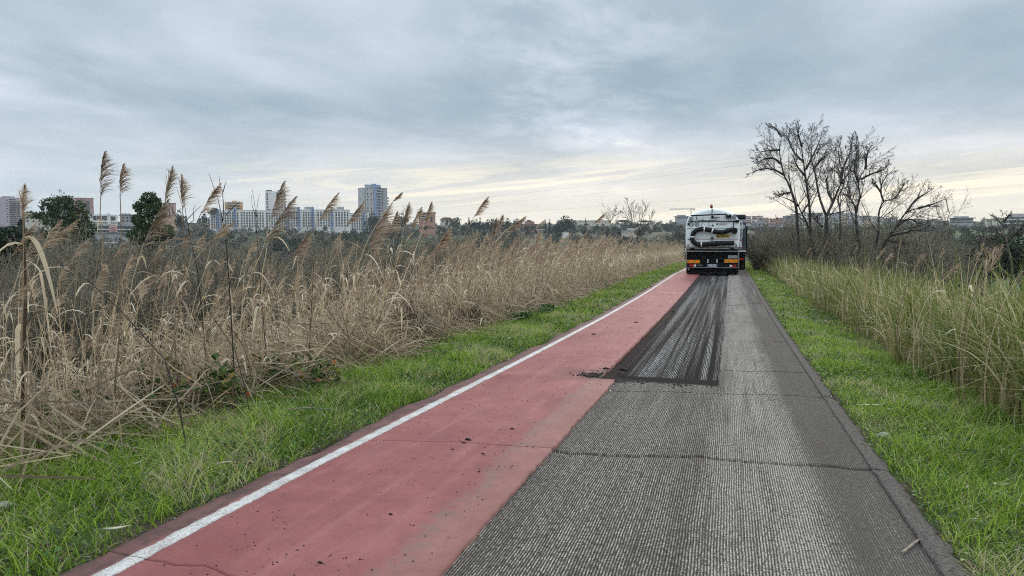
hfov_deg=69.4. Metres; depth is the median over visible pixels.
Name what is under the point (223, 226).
reed
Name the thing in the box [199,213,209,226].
evergreen tree
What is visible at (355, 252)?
bare bush
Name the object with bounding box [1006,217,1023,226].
windows
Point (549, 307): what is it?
bramble
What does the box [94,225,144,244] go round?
building
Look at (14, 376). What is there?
reed
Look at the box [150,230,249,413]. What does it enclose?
bare shrub
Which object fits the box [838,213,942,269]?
bare bush
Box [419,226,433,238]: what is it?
umbrella pine
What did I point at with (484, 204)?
reed
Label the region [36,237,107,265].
bare bush
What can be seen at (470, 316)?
bramble
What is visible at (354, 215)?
windows
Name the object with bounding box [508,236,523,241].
umbrella pine
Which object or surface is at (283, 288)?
bare bush
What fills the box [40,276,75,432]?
reed
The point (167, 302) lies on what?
reed
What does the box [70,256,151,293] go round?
bare bush
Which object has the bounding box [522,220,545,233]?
villa
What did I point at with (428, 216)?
reed
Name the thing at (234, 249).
bare bush
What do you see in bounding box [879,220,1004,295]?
bare bush
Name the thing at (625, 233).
house
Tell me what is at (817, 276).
grass stalk
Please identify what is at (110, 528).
dead leaf
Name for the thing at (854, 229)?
bare bush
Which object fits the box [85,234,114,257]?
bare bush
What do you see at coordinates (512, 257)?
bare bush
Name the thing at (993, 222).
long house
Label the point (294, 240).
umbrella pine
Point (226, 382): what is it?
bramble
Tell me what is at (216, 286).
bare bush
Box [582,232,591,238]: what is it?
evergreen tree
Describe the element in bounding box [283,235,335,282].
bare bush
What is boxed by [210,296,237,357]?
reed
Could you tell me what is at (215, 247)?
bare bush
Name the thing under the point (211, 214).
windows
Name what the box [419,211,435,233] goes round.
apartment house
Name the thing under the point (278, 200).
reed
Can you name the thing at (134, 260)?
bare bush
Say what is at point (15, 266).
bare bush
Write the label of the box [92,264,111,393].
reed
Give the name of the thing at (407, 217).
reed
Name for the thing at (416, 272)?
reed
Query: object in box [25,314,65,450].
reed
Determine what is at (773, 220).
hill house
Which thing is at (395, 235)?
umbrella pine
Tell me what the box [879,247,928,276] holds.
bare bush
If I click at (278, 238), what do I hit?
evergreen tree
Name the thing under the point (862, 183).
bare tree
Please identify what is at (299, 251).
reed
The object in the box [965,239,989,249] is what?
umbrella pine
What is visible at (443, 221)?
house
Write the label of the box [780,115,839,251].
bare tree
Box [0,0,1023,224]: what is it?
sky
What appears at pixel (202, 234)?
evergreen tree
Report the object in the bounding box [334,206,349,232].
apartment block
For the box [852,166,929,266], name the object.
bare tree
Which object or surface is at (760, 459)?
cycle path
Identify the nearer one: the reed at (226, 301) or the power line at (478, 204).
the reed at (226, 301)
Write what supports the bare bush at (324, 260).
on the ground at (146, 525)
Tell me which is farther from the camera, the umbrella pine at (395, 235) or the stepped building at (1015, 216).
the stepped building at (1015, 216)
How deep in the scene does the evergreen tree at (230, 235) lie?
396.02 m
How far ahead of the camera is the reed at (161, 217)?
5.59 m
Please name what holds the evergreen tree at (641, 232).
on the ground at (146, 525)
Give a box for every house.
[25,214,50,231]
[119,213,133,224]
[225,201,242,209]
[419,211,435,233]
[440,217,452,232]
[575,220,611,225]
[621,230,637,239]
[769,218,776,227]
[782,216,790,222]
[800,219,808,230]
[830,213,838,218]
[831,219,838,228]
[841,217,847,228]
[861,219,869,226]
[869,216,876,224]
[984,219,1002,227]
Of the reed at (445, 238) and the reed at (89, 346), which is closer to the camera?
the reed at (89, 346)
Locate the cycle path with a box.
[58,267,972,575]
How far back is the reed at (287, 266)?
11.93 m
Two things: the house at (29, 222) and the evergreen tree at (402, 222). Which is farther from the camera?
the evergreen tree at (402, 222)
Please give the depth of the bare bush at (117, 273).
51.21 m
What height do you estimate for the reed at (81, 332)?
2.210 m
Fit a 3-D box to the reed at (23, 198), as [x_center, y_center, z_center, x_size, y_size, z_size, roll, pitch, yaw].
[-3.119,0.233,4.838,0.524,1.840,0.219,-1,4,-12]
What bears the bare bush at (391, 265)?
on the ground at (146, 525)
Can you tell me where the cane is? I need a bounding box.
[0,212,57,443]
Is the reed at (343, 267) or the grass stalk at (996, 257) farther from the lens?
the reed at (343, 267)
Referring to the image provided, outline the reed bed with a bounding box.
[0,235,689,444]
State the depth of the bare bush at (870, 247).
37.97 m
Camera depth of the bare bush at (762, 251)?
44.01 m
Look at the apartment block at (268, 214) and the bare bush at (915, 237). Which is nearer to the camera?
the bare bush at (915, 237)
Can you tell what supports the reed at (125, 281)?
on the ground at (146, 525)
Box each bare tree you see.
[601,197,623,243]
[622,198,655,247]
[746,120,821,260]
[766,166,817,266]
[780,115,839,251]
[794,126,884,272]
[808,135,867,251]
[829,136,895,266]
[844,131,863,233]
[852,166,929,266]
[880,179,951,280]
[932,186,971,249]
[968,210,1023,299]
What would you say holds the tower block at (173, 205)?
on the ground at (146, 525)
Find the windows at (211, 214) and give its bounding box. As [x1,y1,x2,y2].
[211,214,221,227]
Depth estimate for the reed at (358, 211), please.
7.82 m
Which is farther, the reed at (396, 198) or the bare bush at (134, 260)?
the bare bush at (134, 260)
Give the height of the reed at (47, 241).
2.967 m
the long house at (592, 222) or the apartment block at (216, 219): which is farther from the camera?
the long house at (592, 222)
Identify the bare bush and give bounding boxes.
[0,212,171,407]
[0,235,197,393]
[0,238,54,300]
[0,241,77,350]
[0,252,21,306]
[0,254,67,380]
[0,263,101,379]
[1,219,141,328]
[7,242,99,291]
[10,236,103,274]
[19,215,132,292]
[31,239,100,288]
[36,233,111,262]
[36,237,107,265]
[44,238,115,266]
[46,232,144,334]
[49,225,87,262]
[58,232,238,383]
[65,224,134,283]
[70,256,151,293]
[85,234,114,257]
[86,244,146,273]
[90,237,124,255]
[93,248,206,340]
[108,232,201,335]
[112,238,164,306]
[112,241,147,267]
[128,241,189,277]
[142,251,232,340]
[149,237,282,365]
[149,249,206,305]
[151,239,263,310]
[153,242,189,280]
[179,241,242,281]
[180,248,307,353]
[185,232,235,274]
[185,234,218,268]
[203,247,360,329]
[205,251,284,311]
[207,248,264,294]
[210,255,369,349]
[223,243,246,265]
[229,234,262,264]
[231,232,287,283]
[252,248,382,340]
[266,252,353,304]
[268,227,396,313]
[275,251,391,327]
[281,234,355,280]
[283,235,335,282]
[285,242,313,274]
[297,243,355,285]
[298,236,392,325]
[309,230,339,265]
[309,238,385,277]
[325,235,395,269]
[325,243,410,284]
[330,241,347,264]
[332,244,422,306]
[337,231,402,267]
[353,246,410,317]
[372,242,420,278]
[376,239,477,308]
[379,226,485,296]
[387,245,463,287]
[394,234,434,269]
[398,232,456,277]
[402,232,477,312]
[411,227,512,292]
[417,233,490,274]
[432,237,524,287]
[465,235,531,285]
[488,244,538,289]
[500,238,539,258]
[501,239,549,268]
[510,244,562,272]
[599,238,635,256]
[650,234,679,251]
[745,234,771,269]
[746,227,765,257]
[747,215,776,253]
[749,225,794,263]
[758,216,823,262]
[759,237,786,267]
[760,222,806,255]
[771,229,836,266]
[775,201,855,258]
[782,214,897,269]
[800,207,866,241]
[802,221,879,253]
[809,221,894,282]
[816,212,879,265]
[832,216,880,246]
[832,229,939,285]
[833,222,914,257]
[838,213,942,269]
[858,204,982,293]
[863,224,902,249]
[865,221,954,256]
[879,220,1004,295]
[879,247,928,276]
[886,228,956,292]
[891,210,976,269]
[897,241,971,277]
[909,236,980,284]
[912,218,977,291]
[921,232,995,273]
[932,257,1000,299]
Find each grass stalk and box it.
[797,247,810,306]
[816,239,828,315]
[842,245,862,329]
[854,247,883,348]
[866,253,892,344]
[892,237,903,325]
[896,254,922,342]
[897,252,926,361]
[913,262,962,383]
[927,248,954,334]
[945,245,1003,408]
[957,244,997,404]
[960,242,985,338]
[981,245,1000,363]
[984,270,1022,415]
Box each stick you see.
[281,407,335,409]
[900,539,919,554]
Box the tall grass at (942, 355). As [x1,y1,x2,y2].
[758,231,1023,481]
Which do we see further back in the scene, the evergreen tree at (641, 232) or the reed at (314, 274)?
the evergreen tree at (641, 232)
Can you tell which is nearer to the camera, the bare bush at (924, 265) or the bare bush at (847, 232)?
the bare bush at (924, 265)
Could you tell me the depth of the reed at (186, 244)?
9.00 m
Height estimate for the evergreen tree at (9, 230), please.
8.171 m
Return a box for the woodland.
[1,217,1023,272]
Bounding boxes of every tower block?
[0,196,21,226]
[74,198,93,224]
[162,203,176,229]
[265,190,285,210]
[358,184,388,233]
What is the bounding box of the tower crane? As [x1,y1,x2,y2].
[672,208,694,214]
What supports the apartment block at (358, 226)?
on the ground at (146, 525)
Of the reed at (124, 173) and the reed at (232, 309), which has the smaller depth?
the reed at (124, 173)
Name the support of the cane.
on the ground at (146, 525)
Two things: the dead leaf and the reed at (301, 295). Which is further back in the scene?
the reed at (301, 295)
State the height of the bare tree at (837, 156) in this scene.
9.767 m
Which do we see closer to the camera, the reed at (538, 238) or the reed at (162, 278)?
the reed at (162, 278)
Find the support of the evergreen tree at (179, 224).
on the ground at (146, 525)
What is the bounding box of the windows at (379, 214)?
[377,187,380,219]
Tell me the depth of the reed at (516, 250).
14.42 m
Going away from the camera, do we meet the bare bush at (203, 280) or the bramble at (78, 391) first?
the bramble at (78, 391)
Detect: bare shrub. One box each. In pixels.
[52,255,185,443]
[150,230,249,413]
[168,197,208,394]
[209,174,239,394]
[251,190,266,356]
[308,212,316,371]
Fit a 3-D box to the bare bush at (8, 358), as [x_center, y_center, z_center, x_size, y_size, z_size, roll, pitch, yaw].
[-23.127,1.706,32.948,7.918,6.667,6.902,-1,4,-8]
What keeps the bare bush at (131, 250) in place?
on the ground at (146, 525)
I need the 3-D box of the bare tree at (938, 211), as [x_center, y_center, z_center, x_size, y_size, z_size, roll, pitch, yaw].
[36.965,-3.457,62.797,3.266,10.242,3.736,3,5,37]
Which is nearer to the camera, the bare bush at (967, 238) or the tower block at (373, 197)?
the bare bush at (967, 238)
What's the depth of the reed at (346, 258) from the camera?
10.34 m
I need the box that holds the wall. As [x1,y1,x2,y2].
[562,232,568,238]
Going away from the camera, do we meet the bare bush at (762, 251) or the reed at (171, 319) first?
the reed at (171, 319)
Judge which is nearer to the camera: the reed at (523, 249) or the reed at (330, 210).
the reed at (330, 210)
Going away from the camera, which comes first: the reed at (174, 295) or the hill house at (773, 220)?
the reed at (174, 295)
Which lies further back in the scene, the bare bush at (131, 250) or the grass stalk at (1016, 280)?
the bare bush at (131, 250)
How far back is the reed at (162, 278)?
6.37 m
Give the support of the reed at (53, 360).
on the ground at (146, 525)
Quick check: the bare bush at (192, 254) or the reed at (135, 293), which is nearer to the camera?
the reed at (135, 293)
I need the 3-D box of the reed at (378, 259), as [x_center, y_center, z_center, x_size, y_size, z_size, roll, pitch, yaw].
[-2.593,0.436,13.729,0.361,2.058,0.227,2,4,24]
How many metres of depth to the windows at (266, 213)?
558.58 m
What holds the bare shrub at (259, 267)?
on the ground at (146, 525)
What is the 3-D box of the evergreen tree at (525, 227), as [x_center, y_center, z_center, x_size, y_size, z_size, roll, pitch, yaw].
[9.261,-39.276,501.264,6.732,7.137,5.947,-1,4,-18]
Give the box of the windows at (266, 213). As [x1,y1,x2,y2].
[266,213,284,227]
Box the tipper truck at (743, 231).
[737,214,747,268]
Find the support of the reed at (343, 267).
on the ground at (146, 525)
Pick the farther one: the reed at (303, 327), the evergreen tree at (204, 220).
the evergreen tree at (204, 220)
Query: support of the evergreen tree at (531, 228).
on the ground at (146, 525)
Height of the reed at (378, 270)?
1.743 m
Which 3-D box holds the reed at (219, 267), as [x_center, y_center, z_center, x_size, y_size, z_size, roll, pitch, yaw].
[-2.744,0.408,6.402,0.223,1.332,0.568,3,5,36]
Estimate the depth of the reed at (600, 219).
16.51 m
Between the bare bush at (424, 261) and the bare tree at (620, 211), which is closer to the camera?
the bare bush at (424, 261)
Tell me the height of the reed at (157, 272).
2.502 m
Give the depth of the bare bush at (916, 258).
40.34 m
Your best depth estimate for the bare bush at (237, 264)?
86.66 m
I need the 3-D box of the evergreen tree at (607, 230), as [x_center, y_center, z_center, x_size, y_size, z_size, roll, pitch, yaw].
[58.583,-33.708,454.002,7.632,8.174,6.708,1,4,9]
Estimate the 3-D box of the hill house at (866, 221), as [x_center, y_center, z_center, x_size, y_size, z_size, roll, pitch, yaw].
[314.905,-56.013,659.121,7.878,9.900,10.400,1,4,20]
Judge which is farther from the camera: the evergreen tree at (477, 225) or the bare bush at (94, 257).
the evergreen tree at (477, 225)
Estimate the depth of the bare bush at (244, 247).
149.12 m
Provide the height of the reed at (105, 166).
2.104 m
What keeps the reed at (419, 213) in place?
on the ground at (146, 525)
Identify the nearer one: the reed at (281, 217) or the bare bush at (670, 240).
the reed at (281, 217)
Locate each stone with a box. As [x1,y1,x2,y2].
[0,501,12,509]
[877,432,888,439]
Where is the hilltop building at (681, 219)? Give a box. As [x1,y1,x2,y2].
[674,215,688,224]
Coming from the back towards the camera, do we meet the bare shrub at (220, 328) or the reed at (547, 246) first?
the reed at (547, 246)
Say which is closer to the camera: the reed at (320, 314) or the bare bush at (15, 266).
the reed at (320, 314)
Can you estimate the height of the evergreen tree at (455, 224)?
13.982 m
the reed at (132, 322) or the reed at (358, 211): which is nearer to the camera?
the reed at (132, 322)
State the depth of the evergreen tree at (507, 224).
538.40 m
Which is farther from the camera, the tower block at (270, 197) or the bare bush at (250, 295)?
the tower block at (270, 197)
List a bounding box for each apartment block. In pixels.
[209,209,223,231]
[222,206,239,231]
[240,210,264,231]
[264,207,287,232]
[287,207,301,232]
[301,207,315,232]
[315,207,333,232]
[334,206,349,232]
[350,210,368,232]
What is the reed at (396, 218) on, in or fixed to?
on the ground at (146, 525)
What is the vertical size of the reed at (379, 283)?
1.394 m
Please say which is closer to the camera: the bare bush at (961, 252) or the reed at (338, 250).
the reed at (338, 250)
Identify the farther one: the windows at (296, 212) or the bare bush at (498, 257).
the windows at (296, 212)
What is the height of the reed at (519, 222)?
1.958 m
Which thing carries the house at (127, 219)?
on the ground at (146, 525)
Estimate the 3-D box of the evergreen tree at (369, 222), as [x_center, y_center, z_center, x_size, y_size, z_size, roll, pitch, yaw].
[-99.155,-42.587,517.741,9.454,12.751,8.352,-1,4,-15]
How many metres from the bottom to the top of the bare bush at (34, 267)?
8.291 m
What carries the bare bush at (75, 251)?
on the ground at (146, 525)
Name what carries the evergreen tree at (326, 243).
on the ground at (146, 525)
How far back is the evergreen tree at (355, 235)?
379.09 m
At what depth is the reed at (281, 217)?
6.83 m
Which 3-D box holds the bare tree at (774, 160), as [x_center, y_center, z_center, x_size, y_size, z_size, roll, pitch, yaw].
[13.592,-4.463,38.434,4.342,8.618,2.723,-1,4,-21]
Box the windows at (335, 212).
[335,212,348,226]
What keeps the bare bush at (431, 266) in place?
on the ground at (146, 525)
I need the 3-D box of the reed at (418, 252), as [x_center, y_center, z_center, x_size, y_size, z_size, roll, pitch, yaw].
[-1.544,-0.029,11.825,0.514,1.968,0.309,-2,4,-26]
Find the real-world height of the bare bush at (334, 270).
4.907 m
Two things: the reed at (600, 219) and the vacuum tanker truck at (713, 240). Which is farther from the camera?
the vacuum tanker truck at (713, 240)
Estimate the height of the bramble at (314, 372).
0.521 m
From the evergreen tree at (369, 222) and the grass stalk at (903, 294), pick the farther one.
the evergreen tree at (369, 222)
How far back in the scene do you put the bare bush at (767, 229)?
52.11 m
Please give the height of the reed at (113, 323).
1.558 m
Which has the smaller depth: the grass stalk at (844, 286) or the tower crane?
the grass stalk at (844, 286)
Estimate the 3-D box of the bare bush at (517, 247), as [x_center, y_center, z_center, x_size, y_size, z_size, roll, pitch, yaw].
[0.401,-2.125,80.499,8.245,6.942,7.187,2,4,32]
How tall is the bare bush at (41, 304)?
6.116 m
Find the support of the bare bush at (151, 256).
on the ground at (146, 525)
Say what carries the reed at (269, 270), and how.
on the ground at (146, 525)
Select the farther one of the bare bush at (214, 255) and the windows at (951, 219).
the windows at (951, 219)
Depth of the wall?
462.03 m
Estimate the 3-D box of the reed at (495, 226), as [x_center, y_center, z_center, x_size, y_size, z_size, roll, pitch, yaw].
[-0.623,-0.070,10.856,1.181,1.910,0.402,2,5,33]
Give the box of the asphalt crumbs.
[163,284,712,575]
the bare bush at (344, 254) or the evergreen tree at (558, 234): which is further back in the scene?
the evergreen tree at (558, 234)
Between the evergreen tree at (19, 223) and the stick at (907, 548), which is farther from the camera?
the evergreen tree at (19, 223)
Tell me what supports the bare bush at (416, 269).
on the ground at (146, 525)
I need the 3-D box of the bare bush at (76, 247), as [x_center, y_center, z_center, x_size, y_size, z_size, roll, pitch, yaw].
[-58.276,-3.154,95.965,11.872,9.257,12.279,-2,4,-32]
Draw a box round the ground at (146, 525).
[0,221,1023,575]
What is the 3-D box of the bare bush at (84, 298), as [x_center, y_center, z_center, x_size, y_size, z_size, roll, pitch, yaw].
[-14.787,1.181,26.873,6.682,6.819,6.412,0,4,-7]
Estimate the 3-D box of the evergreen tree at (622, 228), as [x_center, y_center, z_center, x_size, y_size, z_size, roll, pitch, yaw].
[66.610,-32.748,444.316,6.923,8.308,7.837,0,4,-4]
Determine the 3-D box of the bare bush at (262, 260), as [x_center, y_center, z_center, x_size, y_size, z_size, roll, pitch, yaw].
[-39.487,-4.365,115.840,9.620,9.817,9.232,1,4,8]
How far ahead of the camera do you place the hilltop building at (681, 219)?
898.90 m
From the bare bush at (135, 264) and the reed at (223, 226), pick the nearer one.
the reed at (223, 226)
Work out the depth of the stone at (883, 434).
5.56 m
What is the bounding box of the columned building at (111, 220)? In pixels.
[87,213,117,235]
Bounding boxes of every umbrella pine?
[207,208,216,214]
[268,246,285,256]
[285,238,312,245]
[341,236,361,243]
[391,233,401,245]
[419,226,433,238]
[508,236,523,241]
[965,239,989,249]
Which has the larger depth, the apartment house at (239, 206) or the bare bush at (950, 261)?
the apartment house at (239, 206)
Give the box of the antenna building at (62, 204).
[51,189,73,224]
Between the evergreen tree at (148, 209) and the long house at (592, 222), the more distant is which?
the long house at (592, 222)
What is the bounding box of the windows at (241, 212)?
[241,212,263,226]
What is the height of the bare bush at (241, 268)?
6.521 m
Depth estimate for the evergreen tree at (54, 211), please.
94.35 m
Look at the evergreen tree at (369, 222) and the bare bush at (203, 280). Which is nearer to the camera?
the bare bush at (203, 280)
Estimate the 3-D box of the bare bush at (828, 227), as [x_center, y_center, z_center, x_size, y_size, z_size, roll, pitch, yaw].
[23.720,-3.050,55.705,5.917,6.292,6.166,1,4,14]
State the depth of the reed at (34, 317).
4.75 m
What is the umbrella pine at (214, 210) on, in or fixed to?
on the ground at (146, 525)
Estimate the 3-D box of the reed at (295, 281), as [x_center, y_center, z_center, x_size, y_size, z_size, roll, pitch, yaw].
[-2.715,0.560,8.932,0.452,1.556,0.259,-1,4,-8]
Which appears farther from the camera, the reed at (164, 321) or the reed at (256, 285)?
the reed at (164, 321)
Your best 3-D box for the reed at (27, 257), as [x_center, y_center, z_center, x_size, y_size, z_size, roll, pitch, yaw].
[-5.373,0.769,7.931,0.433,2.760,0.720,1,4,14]
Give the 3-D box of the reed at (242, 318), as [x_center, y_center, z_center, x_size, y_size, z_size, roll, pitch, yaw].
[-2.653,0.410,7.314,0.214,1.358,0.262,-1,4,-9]
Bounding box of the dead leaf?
[102,525,129,529]
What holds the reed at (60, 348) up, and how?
on the ground at (146, 525)
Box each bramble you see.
[0,388,112,444]
[128,353,250,415]
[240,347,343,392]
[356,297,434,341]
[436,302,484,325]
[497,301,556,321]
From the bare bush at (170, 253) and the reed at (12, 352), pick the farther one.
the bare bush at (170, 253)
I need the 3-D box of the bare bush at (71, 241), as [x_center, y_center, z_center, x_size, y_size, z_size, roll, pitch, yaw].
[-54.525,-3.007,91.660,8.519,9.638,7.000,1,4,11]
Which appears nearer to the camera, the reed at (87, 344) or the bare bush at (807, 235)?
the reed at (87, 344)
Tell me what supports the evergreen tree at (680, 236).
on the ground at (146, 525)
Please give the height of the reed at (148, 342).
1.333 m
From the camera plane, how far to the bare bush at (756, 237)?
57.91 m
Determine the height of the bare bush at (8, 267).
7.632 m
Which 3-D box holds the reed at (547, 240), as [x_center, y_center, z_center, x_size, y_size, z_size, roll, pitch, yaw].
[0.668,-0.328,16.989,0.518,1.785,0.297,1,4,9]
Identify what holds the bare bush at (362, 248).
on the ground at (146, 525)
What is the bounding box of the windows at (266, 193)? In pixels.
[266,193,285,209]
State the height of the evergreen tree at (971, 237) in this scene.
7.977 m
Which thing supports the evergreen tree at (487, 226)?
on the ground at (146, 525)
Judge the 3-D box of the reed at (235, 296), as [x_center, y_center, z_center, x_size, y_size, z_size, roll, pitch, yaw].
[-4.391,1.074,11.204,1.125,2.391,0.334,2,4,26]
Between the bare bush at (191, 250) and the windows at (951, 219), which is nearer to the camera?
the bare bush at (191, 250)
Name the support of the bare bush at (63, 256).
on the ground at (146, 525)
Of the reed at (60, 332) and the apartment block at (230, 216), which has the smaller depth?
the reed at (60, 332)
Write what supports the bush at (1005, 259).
on the ground at (146, 525)
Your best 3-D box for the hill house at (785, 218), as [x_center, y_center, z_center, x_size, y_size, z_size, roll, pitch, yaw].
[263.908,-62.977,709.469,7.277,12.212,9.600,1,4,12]
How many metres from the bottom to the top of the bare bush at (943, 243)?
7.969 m
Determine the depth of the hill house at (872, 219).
717.92 m
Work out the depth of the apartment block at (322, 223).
559.06 m
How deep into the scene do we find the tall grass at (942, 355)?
9.63 m
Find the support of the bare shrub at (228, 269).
on the ground at (146, 525)
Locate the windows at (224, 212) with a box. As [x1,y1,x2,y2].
[224,212,238,226]
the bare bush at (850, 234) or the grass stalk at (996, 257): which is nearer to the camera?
the grass stalk at (996, 257)
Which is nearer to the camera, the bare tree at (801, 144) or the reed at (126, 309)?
the reed at (126, 309)
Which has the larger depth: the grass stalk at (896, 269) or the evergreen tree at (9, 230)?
the evergreen tree at (9, 230)
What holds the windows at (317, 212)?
in the apartment block at (322, 223)
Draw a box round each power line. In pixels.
[10,187,825,220]
[30,169,809,218]
[38,150,845,218]
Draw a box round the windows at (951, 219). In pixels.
[951,219,972,222]
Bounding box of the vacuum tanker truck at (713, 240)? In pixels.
[686,204,742,273]
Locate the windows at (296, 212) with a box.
[291,212,297,226]
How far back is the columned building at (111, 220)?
419.71 m
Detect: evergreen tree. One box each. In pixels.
[0,225,40,287]
[17,218,22,280]
[25,195,96,251]
[122,191,175,273]
[174,208,186,228]
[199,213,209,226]
[199,230,209,238]
[223,230,235,238]
[272,234,283,242]
[273,239,285,252]
[321,239,330,246]
[338,230,347,237]
[347,232,360,242]
[363,219,376,229]
[368,213,380,226]
[397,212,405,230]
[445,217,460,230]
[472,218,478,234]
[476,235,485,241]
[483,219,490,229]
[503,217,510,234]
[520,225,530,234]
[528,225,537,231]
[552,220,564,232]
[554,231,562,237]
[559,215,576,231]
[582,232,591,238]
[601,227,612,234]
[617,227,626,234]
[634,227,644,237]
[674,229,685,241]
[681,238,685,248]
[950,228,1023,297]
[955,237,977,251]
[959,225,969,233]
[959,230,976,239]
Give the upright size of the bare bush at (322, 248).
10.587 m
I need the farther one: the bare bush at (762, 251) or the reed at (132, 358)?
the bare bush at (762, 251)
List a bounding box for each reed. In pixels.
[0,182,71,446]
[0,219,79,387]
[0,231,46,398]
[0,280,32,401]
[0,302,44,432]
[1,297,20,429]
[4,348,20,408]
[11,282,32,426]
[14,219,63,397]
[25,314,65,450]
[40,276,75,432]
[41,313,68,416]
[51,335,67,391]
[58,255,82,407]
[73,333,92,393]
[74,338,98,382]
[75,294,87,399]
[76,259,117,422]
[84,303,127,406]
[90,284,116,381]
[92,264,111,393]
[94,199,174,417]
[94,270,127,399]
[95,151,127,417]
[102,163,157,413]
[103,283,145,386]
[108,276,130,403]
[109,267,162,393]
[113,165,204,410]
[119,237,153,409]
[123,310,155,407]
[126,270,163,373]
[127,280,148,371]
[142,292,153,371]
[143,174,219,403]
[146,293,181,369]
[147,310,178,380]
[153,229,194,374]
[159,262,190,400]
[160,221,235,388]
[162,240,195,385]
[169,233,208,375]
[170,271,181,353]
[173,258,224,384]
[174,183,222,403]
[179,221,227,398]
[193,274,212,391]
[204,281,252,356]
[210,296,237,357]
[214,283,238,354]
[216,289,231,332]
[221,195,300,387]
[221,237,261,359]
[228,259,240,346]
[234,280,259,365]
[240,297,253,376]
[241,270,275,386]
[246,266,272,340]
[247,284,270,346]
[249,292,258,332]
[250,257,273,326]
[250,279,254,351]
[252,181,290,384]
[252,231,316,386]
[257,246,310,336]
[266,296,280,335]
[269,273,301,343]
[278,192,339,359]
[294,289,323,365]
[295,255,308,338]
[305,202,365,361]
[309,252,325,355]
[310,203,397,361]
[310,259,321,326]
[312,283,333,365]
[316,233,342,340]
[320,239,344,298]
[334,211,401,358]
[338,252,349,325]
[340,232,349,358]
[348,192,402,352]
[352,227,454,357]
[353,202,417,361]
[354,249,374,301]
[361,258,379,315]
[365,201,434,352]
[365,207,423,361]
[365,270,387,318]
[373,251,386,307]
[379,242,390,337]
[380,221,402,321]
[393,245,403,298]
[400,254,423,302]
[404,224,431,314]
[406,238,415,311]
[408,196,489,341]
[431,231,476,326]
[433,215,504,334]
[433,218,500,343]
[443,216,525,338]
[469,230,542,326]
[492,246,519,306]
[502,219,545,302]
[530,235,550,295]
[530,240,550,300]
[532,214,604,302]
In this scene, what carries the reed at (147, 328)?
on the ground at (146, 525)
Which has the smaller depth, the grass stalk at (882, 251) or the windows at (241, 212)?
the grass stalk at (882, 251)
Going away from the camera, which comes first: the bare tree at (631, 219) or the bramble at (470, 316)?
the bramble at (470, 316)
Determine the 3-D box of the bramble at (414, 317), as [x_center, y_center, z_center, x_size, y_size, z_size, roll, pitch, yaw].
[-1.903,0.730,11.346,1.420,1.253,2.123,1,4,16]
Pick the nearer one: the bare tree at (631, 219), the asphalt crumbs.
the asphalt crumbs
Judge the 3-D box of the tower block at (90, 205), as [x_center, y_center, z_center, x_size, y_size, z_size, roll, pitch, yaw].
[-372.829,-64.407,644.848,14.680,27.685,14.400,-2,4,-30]
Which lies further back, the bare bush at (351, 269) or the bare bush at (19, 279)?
the bare bush at (19, 279)
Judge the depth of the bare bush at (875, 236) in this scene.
58.74 m
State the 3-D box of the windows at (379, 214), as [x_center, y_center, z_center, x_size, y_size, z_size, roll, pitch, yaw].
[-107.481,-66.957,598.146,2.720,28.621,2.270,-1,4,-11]
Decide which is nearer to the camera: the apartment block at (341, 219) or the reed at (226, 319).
the reed at (226, 319)
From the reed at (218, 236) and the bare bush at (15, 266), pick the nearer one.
the reed at (218, 236)
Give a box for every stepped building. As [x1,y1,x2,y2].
[948,216,975,226]
[1003,214,1023,229]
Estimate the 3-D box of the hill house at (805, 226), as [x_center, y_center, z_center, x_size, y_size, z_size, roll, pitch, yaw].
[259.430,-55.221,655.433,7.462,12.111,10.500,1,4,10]
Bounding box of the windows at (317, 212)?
[317,212,329,226]
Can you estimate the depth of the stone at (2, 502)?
3.91 m
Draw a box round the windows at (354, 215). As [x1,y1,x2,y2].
[352,215,366,229]
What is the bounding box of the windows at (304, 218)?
[303,212,314,226]
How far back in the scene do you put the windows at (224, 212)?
564.75 m
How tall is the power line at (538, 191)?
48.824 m
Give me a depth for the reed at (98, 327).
9.85 m

